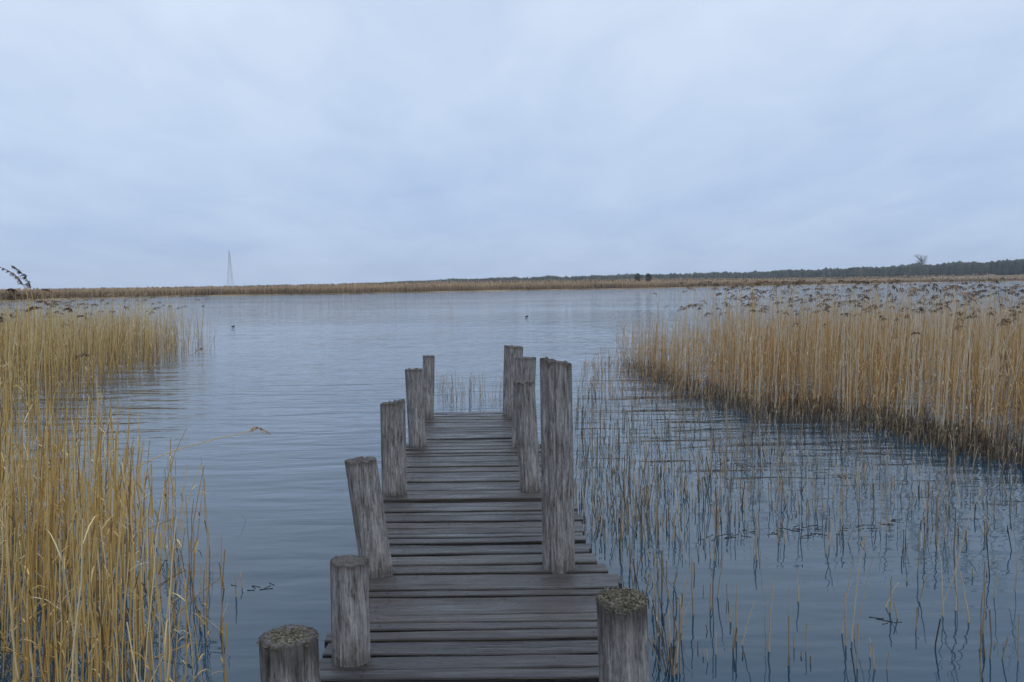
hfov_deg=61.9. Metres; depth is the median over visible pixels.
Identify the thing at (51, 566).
reed
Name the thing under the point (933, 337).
plumed reed
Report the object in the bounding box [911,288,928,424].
plumed reed
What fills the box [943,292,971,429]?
plumed reed
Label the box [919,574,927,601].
reed stub
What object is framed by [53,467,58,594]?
reed
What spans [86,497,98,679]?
reed
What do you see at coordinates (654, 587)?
reed stub
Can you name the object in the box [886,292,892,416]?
plumed reed
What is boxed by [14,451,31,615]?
reed
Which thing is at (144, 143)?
sky
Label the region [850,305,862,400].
plumed reed
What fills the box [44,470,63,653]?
reed
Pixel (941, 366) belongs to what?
plumed reed
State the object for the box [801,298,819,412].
plumed reed
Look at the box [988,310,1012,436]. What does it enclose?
plumed reed
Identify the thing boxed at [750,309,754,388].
plumed reed
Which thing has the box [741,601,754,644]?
reed stub
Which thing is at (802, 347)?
plumed reed
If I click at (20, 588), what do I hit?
reed
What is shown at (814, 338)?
plumed reed
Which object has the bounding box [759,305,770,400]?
plumed reed
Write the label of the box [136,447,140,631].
reed
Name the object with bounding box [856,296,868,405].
plumed reed
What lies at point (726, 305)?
plumed reed
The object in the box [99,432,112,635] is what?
reed
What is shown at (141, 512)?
reed
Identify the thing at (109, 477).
reed
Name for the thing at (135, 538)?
reed
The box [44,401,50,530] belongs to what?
reed
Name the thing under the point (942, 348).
plumed reed
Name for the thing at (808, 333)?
plumed reed
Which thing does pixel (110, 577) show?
reed
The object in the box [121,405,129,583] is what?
reed
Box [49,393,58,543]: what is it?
reed
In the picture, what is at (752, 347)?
plumed reed
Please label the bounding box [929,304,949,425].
plumed reed
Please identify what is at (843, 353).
plumed reed
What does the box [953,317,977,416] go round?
plumed reed
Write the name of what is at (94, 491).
reed
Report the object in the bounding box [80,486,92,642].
reed
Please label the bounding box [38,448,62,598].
reed
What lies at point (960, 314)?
plumed reed
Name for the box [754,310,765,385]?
plumed reed
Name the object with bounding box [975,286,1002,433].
plumed reed
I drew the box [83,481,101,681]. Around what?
reed
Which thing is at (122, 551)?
reed
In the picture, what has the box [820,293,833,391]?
plumed reed
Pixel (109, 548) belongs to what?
reed
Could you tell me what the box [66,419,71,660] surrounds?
reed
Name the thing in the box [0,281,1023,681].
lake water
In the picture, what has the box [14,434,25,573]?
reed
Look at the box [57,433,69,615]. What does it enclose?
reed
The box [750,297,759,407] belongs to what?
plumed reed
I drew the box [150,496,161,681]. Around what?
reed
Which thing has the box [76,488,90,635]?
reed
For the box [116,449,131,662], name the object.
reed
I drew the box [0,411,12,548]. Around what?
reed
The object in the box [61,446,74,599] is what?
reed
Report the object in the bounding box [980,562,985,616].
reed stub
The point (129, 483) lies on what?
reed
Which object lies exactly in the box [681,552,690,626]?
reed stub
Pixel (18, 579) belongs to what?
reed
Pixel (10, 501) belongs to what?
reed
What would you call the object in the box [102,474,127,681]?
reed
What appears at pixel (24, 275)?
plumed reed
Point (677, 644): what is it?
reed stub
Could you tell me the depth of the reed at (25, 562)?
4.69 m
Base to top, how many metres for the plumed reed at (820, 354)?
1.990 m
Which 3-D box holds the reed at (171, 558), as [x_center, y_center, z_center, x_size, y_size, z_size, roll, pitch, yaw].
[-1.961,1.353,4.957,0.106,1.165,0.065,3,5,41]
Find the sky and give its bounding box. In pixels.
[0,0,1023,289]
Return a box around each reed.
[0,267,29,672]
[0,316,7,677]
[0,403,1,621]
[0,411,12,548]
[0,414,3,581]
[0,428,18,607]
[0,448,12,577]
[0,465,4,650]
[0,465,16,681]
[1,433,5,561]
[2,395,3,506]
[6,288,19,605]
[6,294,28,653]
[8,434,19,577]
[11,265,37,668]
[11,440,35,623]
[12,413,24,578]
[12,484,25,681]
[13,495,23,631]
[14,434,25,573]
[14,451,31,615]
[14,463,33,596]
[17,410,24,560]
[21,481,34,654]
[23,442,41,590]
[24,396,34,526]
[25,306,41,544]
[25,479,34,665]
[26,432,48,596]
[29,468,45,614]
[29,481,48,681]
[29,498,35,639]
[32,441,45,608]
[33,421,45,564]
[35,300,53,496]
[38,446,58,638]
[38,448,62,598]
[40,485,56,615]
[41,482,47,625]
[42,288,51,648]
[42,406,53,593]
[42,443,52,680]
[43,436,58,651]
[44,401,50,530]
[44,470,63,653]
[48,430,65,571]
[48,461,69,604]
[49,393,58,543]
[49,426,54,632]
[49,429,80,566]
[50,479,58,633]
[50,486,69,681]
[51,442,61,606]
[51,492,66,648]
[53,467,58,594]
[55,401,67,503]
[55,492,60,631]
[56,427,87,628]
[57,410,67,546]
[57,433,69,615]
[61,430,73,565]
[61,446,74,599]
[64,441,76,602]
[65,308,75,555]
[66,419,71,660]
[66,477,94,621]
[67,472,87,655]
[70,407,79,562]
[70,456,84,645]
[72,470,77,681]
[74,448,84,626]
[75,353,92,411]
[76,315,89,486]
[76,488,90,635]
[76,501,88,632]
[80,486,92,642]
[81,476,104,681]
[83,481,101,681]
[84,427,270,652]
[85,397,88,539]
[86,410,105,540]
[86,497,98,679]
[88,451,98,681]
[90,410,99,625]
[92,414,100,594]
[92,465,99,650]
[93,474,120,648]
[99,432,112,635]
[99,440,109,650]
[101,444,112,610]
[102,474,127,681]
[102,486,122,681]
[102,491,120,662]
[105,450,119,670]
[105,457,116,681]
[107,405,110,607]
[108,412,118,565]
[112,404,118,570]
[112,435,132,676]
[113,450,148,681]
[116,431,121,588]
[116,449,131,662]
[117,438,129,609]
[119,446,132,641]
[119,462,156,668]
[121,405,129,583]
[121,460,123,600]
[123,473,125,623]
[125,464,147,681]
[127,433,129,557]
[129,447,142,655]
[129,476,144,625]
[129,481,137,628]
[131,473,138,681]
[132,451,138,630]
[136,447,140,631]
[138,439,151,599]
[138,487,149,637]
[140,515,153,679]
[141,506,151,681]
[144,488,163,681]
[147,440,157,567]
[148,464,168,643]
[150,480,167,669]
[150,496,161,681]
[167,474,176,631]
[184,466,204,609]
[691,304,702,365]
[713,302,729,387]
[717,302,726,384]
[718,297,732,389]
[722,288,727,396]
[722,295,738,385]
[725,304,728,401]
[731,286,747,379]
[734,305,750,395]
[735,293,743,376]
[736,304,754,400]
[740,302,755,397]
[740,305,756,397]
[748,295,766,400]
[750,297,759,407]
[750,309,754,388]
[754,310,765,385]
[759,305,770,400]
[771,310,790,400]
[774,290,791,410]
[775,312,788,405]
[787,298,792,405]
[793,309,806,384]
[799,307,816,410]
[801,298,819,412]
[803,297,810,383]
[805,288,821,390]
[805,298,821,400]
[812,291,820,392]
[813,305,822,386]
[814,294,826,404]
[814,296,830,409]
[818,298,831,409]
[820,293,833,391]
[823,294,840,393]
[829,301,844,408]
[842,300,860,409]
[843,301,853,400]
[845,288,852,420]
[845,299,868,412]
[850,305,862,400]
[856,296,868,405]
[872,285,877,408]
[879,305,895,413]
[882,286,897,406]
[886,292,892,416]
[888,290,911,385]
[896,288,918,412]
[899,290,915,416]
[905,311,924,418]
[906,301,924,423]
[909,298,927,427]
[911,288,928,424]
[918,286,941,421]
[918,308,922,412]
[929,283,937,401]
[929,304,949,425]
[935,314,957,423]
[937,286,960,412]
[937,305,951,407]
[938,293,953,433]
[939,301,948,422]
[942,311,967,436]
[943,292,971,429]
[951,313,961,432]
[952,307,979,439]
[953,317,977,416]
[960,297,977,424]
[961,314,979,430]
[966,315,974,437]
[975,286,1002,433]
[983,312,994,431]
[986,289,1014,440]
[986,306,1013,426]
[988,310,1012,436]
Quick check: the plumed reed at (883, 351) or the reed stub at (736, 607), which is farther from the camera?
the plumed reed at (883, 351)
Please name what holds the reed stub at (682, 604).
in the lake water
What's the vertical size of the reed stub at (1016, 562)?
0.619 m
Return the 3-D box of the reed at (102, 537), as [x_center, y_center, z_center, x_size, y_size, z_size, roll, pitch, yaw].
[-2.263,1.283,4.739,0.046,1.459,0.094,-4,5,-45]
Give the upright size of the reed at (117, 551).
1.592 m
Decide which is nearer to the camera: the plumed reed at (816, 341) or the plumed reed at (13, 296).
the plumed reed at (13, 296)
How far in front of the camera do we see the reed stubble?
9.57 m
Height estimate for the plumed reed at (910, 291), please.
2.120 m
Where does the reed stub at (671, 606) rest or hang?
in the lake water
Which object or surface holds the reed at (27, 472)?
on the lake water
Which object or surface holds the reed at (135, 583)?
on the lake water
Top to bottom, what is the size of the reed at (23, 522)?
1.530 m
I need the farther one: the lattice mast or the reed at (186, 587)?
the lattice mast
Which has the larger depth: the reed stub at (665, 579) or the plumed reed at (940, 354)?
the plumed reed at (940, 354)
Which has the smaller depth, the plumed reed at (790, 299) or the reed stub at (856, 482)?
the reed stub at (856, 482)
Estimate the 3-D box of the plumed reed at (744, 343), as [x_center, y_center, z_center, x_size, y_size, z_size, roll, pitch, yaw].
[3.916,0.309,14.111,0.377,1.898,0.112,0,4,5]
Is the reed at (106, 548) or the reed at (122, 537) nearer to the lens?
the reed at (106, 548)
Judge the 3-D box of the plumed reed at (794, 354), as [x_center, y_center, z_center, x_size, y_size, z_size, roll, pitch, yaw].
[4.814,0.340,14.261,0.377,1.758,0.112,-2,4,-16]
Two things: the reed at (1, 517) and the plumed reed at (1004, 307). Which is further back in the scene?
the plumed reed at (1004, 307)
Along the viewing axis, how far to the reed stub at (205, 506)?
6.63 m
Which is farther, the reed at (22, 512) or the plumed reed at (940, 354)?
the plumed reed at (940, 354)
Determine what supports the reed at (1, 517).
on the lake water
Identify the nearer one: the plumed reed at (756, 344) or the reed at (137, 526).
the reed at (137, 526)
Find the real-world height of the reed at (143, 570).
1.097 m
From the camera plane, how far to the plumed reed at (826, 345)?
13.23 m
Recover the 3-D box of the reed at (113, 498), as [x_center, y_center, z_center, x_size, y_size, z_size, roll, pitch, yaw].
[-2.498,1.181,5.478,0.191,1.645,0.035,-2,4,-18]
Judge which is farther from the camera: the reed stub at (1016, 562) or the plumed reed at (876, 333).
the plumed reed at (876, 333)
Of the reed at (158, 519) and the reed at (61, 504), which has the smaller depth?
the reed at (158, 519)
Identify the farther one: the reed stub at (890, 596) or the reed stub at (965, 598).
the reed stub at (890, 596)
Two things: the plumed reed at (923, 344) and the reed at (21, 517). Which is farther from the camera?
the plumed reed at (923, 344)
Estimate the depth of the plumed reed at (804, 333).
14.05 m
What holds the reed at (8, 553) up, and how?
on the lake water
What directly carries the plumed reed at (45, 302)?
on the lake water
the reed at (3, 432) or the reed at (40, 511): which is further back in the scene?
the reed at (3, 432)
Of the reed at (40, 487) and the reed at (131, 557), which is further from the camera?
the reed at (40, 487)
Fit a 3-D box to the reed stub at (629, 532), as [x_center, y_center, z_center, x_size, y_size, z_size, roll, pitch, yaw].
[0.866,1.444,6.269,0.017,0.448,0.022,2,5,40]
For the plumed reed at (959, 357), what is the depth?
10.33 m
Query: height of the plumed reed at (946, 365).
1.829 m
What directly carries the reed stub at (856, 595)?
in the lake water
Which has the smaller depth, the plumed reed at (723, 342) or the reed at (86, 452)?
the reed at (86, 452)
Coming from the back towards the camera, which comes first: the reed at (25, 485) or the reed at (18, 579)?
the reed at (25, 485)
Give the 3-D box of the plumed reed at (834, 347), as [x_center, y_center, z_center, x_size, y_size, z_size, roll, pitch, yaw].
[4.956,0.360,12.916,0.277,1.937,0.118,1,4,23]
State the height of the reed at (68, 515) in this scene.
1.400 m
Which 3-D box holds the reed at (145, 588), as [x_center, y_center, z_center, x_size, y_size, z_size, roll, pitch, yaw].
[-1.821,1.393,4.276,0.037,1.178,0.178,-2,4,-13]
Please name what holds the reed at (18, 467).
on the lake water
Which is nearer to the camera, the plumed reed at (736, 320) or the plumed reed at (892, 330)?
the plumed reed at (892, 330)
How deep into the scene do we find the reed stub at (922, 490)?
7.46 m
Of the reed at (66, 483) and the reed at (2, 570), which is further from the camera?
the reed at (66, 483)
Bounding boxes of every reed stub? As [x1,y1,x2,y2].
[174,457,175,523]
[186,504,189,555]
[201,457,209,545]
[234,573,236,596]
[628,507,630,552]
[633,460,634,515]
[648,452,649,504]
[652,558,656,614]
[660,551,668,595]
[663,580,677,631]
[672,480,681,539]
[675,596,681,667]
[680,576,685,632]
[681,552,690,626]
[691,559,693,613]
[717,553,723,597]
[735,583,737,640]
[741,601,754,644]
[755,530,757,559]
[768,579,773,651]
[780,454,784,502]
[796,570,798,601]
[826,518,833,554]
[841,561,852,632]
[844,592,846,645]
[851,539,863,640]
[853,461,858,501]
[854,549,876,638]
[886,443,894,503]
[889,577,891,612]
[916,467,925,508]
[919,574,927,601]
[938,532,943,616]
[942,488,981,615]
[948,519,957,613]
[953,430,955,480]
[955,536,956,610]
[959,571,969,622]
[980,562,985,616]
[982,581,985,632]
[993,557,998,597]
[1009,558,1023,607]
[1013,518,1016,588]
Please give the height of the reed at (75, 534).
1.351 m
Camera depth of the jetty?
4.70 m
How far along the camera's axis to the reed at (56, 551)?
4.95 m
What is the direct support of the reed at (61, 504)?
on the lake water
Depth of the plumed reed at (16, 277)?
4.03 m
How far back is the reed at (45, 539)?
5.06 m
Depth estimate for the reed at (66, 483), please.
5.86 m
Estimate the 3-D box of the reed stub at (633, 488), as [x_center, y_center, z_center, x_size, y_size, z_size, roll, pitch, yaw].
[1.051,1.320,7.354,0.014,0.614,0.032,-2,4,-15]
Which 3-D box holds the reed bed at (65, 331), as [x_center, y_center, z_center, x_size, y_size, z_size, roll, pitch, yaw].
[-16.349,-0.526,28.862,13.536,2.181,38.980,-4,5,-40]
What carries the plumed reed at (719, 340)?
on the lake water
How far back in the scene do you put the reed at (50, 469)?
5.96 m
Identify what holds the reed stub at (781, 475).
in the lake water
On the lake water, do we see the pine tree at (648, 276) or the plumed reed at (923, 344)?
the plumed reed at (923, 344)
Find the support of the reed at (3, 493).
on the lake water
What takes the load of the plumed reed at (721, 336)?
on the lake water
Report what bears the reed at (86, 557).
on the lake water
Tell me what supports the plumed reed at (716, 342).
on the lake water
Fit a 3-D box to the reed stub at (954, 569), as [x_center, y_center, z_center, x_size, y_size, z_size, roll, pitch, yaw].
[2.631,1.410,5.084,0.081,0.748,0.021,-1,4,2]
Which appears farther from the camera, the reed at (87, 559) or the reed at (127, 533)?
the reed at (127, 533)
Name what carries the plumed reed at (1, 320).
on the lake water
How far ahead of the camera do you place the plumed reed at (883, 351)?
12.20 m
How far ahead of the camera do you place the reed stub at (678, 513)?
6.63 m
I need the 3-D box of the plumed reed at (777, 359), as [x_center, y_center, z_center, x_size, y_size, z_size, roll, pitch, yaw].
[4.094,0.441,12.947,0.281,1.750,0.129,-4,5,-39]
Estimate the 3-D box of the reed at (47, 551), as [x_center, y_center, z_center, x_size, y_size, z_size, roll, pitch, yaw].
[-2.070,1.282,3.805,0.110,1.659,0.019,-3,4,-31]
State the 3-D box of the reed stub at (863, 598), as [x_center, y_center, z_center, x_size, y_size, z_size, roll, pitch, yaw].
[1.975,1.480,4.777,0.167,0.616,0.015,-2,4,-24]
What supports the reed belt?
on the shore
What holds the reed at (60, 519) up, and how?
on the lake water
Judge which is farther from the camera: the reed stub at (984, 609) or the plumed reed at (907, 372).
the plumed reed at (907, 372)
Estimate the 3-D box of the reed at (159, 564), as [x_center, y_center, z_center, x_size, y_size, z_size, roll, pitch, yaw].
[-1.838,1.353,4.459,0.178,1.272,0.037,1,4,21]
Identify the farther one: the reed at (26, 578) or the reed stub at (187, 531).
the reed stub at (187, 531)
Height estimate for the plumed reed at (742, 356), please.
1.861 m
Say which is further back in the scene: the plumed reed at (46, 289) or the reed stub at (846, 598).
the reed stub at (846, 598)
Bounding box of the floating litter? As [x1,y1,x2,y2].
[231,426,937,623]
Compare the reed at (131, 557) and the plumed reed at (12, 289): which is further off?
the plumed reed at (12, 289)
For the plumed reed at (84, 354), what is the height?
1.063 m
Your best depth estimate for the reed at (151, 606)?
4.32 m
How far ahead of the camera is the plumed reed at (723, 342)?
14.34 m
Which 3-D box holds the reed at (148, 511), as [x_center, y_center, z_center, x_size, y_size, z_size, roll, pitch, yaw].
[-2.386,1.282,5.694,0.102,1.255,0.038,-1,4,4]
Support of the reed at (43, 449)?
on the lake water
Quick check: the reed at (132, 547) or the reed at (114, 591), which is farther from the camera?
the reed at (132, 547)
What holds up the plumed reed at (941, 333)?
on the lake water
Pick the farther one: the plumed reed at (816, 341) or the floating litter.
the plumed reed at (816, 341)
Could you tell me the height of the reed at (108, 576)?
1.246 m
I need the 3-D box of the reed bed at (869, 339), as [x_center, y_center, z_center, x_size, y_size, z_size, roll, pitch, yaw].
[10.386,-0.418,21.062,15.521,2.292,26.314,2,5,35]
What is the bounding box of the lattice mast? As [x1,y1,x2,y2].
[227,251,233,283]
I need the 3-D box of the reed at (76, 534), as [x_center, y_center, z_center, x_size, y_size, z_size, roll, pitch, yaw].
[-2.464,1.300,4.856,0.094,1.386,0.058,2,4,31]
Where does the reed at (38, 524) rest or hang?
on the lake water
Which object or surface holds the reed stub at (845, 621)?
in the lake water
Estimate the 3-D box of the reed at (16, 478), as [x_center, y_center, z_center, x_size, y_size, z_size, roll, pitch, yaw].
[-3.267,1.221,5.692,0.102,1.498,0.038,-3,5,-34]
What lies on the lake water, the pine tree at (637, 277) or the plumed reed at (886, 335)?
the plumed reed at (886, 335)
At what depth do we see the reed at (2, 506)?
5.15 m
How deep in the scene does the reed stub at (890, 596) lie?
5.13 m
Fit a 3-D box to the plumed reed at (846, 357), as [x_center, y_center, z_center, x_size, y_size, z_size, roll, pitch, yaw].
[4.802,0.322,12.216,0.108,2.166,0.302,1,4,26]
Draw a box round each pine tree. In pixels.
[634,273,640,280]
[645,273,651,281]
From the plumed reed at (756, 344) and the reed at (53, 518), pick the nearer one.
the reed at (53, 518)
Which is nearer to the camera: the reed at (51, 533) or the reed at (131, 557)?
the reed at (51, 533)
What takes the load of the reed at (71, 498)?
on the lake water
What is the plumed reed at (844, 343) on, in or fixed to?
on the lake water
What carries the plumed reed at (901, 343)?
on the lake water
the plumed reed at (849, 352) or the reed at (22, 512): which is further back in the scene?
the plumed reed at (849, 352)
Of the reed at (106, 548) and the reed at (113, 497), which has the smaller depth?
the reed at (106, 548)
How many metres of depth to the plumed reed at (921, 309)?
11.28 m
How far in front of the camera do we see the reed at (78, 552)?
4.67 m
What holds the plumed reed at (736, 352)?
on the lake water
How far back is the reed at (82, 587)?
3.39 m
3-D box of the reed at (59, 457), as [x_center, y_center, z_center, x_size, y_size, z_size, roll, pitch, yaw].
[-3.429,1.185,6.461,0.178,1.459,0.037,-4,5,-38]
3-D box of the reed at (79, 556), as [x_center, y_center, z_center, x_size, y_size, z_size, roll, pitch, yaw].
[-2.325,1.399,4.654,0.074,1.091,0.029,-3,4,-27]
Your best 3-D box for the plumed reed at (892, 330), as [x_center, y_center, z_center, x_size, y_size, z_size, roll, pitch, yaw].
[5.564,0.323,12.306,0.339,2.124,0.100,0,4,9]
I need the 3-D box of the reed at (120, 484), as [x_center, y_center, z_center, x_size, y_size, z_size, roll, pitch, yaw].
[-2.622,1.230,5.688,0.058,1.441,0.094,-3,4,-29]
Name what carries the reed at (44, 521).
on the lake water
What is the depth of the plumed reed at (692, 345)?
16.23 m
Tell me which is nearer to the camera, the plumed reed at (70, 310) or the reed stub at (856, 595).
the reed stub at (856, 595)
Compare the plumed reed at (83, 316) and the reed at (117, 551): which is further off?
the plumed reed at (83, 316)
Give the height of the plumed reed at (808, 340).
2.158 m
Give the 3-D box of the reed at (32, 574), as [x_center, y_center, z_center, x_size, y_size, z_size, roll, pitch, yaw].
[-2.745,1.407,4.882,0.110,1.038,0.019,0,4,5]
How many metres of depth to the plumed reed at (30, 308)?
5.01 m
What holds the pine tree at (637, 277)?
on the shore
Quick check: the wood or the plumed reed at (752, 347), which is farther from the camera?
the wood
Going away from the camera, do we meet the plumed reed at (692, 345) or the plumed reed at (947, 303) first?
the plumed reed at (947, 303)
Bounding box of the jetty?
[256,345,649,681]
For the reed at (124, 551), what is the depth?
4.87 m
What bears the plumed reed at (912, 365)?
on the lake water
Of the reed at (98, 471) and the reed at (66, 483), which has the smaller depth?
the reed at (98, 471)
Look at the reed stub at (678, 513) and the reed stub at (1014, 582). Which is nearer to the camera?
the reed stub at (1014, 582)
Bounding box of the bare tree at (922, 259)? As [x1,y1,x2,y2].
[913,254,927,264]
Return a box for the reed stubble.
[436,353,1023,681]
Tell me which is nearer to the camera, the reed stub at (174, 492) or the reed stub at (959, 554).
the reed stub at (959, 554)
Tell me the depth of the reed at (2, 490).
5.83 m
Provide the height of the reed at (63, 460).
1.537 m
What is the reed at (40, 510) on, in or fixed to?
on the lake water
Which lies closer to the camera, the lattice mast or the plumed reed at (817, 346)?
the plumed reed at (817, 346)
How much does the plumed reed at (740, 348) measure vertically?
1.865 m
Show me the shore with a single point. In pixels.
(959, 277)
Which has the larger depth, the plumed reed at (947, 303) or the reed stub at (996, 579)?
the plumed reed at (947, 303)
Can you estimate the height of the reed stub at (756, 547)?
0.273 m
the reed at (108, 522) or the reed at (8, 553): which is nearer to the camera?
the reed at (8, 553)
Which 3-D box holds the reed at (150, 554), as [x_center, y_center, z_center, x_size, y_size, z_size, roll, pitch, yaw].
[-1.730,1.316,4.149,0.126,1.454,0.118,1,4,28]
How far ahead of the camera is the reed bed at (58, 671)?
4.70 m
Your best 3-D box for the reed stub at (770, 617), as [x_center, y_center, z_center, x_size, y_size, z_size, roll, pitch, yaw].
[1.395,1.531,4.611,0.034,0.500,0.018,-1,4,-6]
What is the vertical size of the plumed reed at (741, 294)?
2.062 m
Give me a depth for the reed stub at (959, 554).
5.07 m
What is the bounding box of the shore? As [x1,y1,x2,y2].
[0,274,1022,301]
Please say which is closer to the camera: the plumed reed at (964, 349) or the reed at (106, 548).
the reed at (106, 548)
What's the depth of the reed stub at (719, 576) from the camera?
5.40 m
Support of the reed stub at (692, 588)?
in the lake water
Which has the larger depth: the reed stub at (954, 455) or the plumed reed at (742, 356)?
the plumed reed at (742, 356)
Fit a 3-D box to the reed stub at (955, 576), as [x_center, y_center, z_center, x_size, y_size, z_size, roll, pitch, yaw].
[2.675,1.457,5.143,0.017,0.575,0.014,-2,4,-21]
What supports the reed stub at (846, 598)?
in the lake water
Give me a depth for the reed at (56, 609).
4.76 m
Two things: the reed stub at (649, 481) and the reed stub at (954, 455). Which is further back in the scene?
the reed stub at (954, 455)
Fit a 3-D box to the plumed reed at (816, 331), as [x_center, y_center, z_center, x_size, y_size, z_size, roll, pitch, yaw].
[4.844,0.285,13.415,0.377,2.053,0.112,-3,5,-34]
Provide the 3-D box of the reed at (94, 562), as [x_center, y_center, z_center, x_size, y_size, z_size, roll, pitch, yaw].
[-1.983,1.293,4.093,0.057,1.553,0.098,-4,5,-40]
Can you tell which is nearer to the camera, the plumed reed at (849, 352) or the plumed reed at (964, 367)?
the plumed reed at (964, 367)
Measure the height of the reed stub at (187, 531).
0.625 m
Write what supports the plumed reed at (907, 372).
on the lake water
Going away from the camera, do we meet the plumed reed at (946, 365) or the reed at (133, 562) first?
the reed at (133, 562)
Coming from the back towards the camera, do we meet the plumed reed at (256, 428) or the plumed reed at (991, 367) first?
the plumed reed at (991, 367)
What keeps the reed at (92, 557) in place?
on the lake water
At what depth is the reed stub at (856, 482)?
7.74 m
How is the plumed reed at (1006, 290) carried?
on the lake water
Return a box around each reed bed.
[0,293,217,421]
[0,367,226,681]
[580,277,1023,455]
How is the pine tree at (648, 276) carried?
on the shore
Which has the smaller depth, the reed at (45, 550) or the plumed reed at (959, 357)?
the reed at (45, 550)
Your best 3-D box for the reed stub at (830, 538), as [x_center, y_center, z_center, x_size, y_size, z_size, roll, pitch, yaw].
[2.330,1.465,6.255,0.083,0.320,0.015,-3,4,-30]
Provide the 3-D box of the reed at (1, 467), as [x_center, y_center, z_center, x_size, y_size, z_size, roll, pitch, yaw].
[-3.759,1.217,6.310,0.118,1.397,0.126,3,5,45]
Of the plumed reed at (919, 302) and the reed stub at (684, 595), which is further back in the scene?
the plumed reed at (919, 302)
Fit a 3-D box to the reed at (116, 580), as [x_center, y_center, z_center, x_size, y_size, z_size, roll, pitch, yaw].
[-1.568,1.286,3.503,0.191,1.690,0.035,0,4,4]
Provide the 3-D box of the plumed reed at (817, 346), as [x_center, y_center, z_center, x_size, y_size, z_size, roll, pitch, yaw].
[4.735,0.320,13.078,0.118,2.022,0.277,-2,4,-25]
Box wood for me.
[107,259,1023,288]
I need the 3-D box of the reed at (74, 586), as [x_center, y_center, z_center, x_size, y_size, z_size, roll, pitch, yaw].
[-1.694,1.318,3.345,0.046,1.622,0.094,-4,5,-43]
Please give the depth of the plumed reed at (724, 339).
14.54 m
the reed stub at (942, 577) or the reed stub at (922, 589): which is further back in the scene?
the reed stub at (922, 589)
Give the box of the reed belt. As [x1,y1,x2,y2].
[0,273,1023,299]
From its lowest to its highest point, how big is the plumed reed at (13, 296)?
2.026 m
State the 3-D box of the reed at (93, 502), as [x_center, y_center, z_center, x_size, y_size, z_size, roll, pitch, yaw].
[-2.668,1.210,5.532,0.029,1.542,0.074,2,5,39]
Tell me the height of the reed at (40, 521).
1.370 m
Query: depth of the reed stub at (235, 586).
5.53 m
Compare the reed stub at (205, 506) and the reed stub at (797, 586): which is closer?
the reed stub at (797, 586)
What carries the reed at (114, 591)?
on the lake water
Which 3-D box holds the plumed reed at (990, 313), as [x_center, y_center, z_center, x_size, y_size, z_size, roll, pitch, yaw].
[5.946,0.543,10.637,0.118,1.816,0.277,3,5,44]
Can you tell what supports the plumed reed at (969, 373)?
on the lake water
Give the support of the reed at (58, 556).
on the lake water
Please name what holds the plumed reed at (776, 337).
on the lake water
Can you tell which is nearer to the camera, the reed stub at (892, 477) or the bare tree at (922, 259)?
the reed stub at (892, 477)
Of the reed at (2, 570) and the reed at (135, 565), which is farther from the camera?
the reed at (2, 570)
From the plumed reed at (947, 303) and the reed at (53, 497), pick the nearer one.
the reed at (53, 497)
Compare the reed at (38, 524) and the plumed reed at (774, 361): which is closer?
the reed at (38, 524)
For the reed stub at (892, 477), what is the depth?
7.59 m
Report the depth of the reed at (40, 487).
5.71 m
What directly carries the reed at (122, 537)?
on the lake water
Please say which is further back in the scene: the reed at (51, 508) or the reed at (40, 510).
the reed at (40, 510)
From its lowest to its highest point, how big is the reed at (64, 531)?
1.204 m

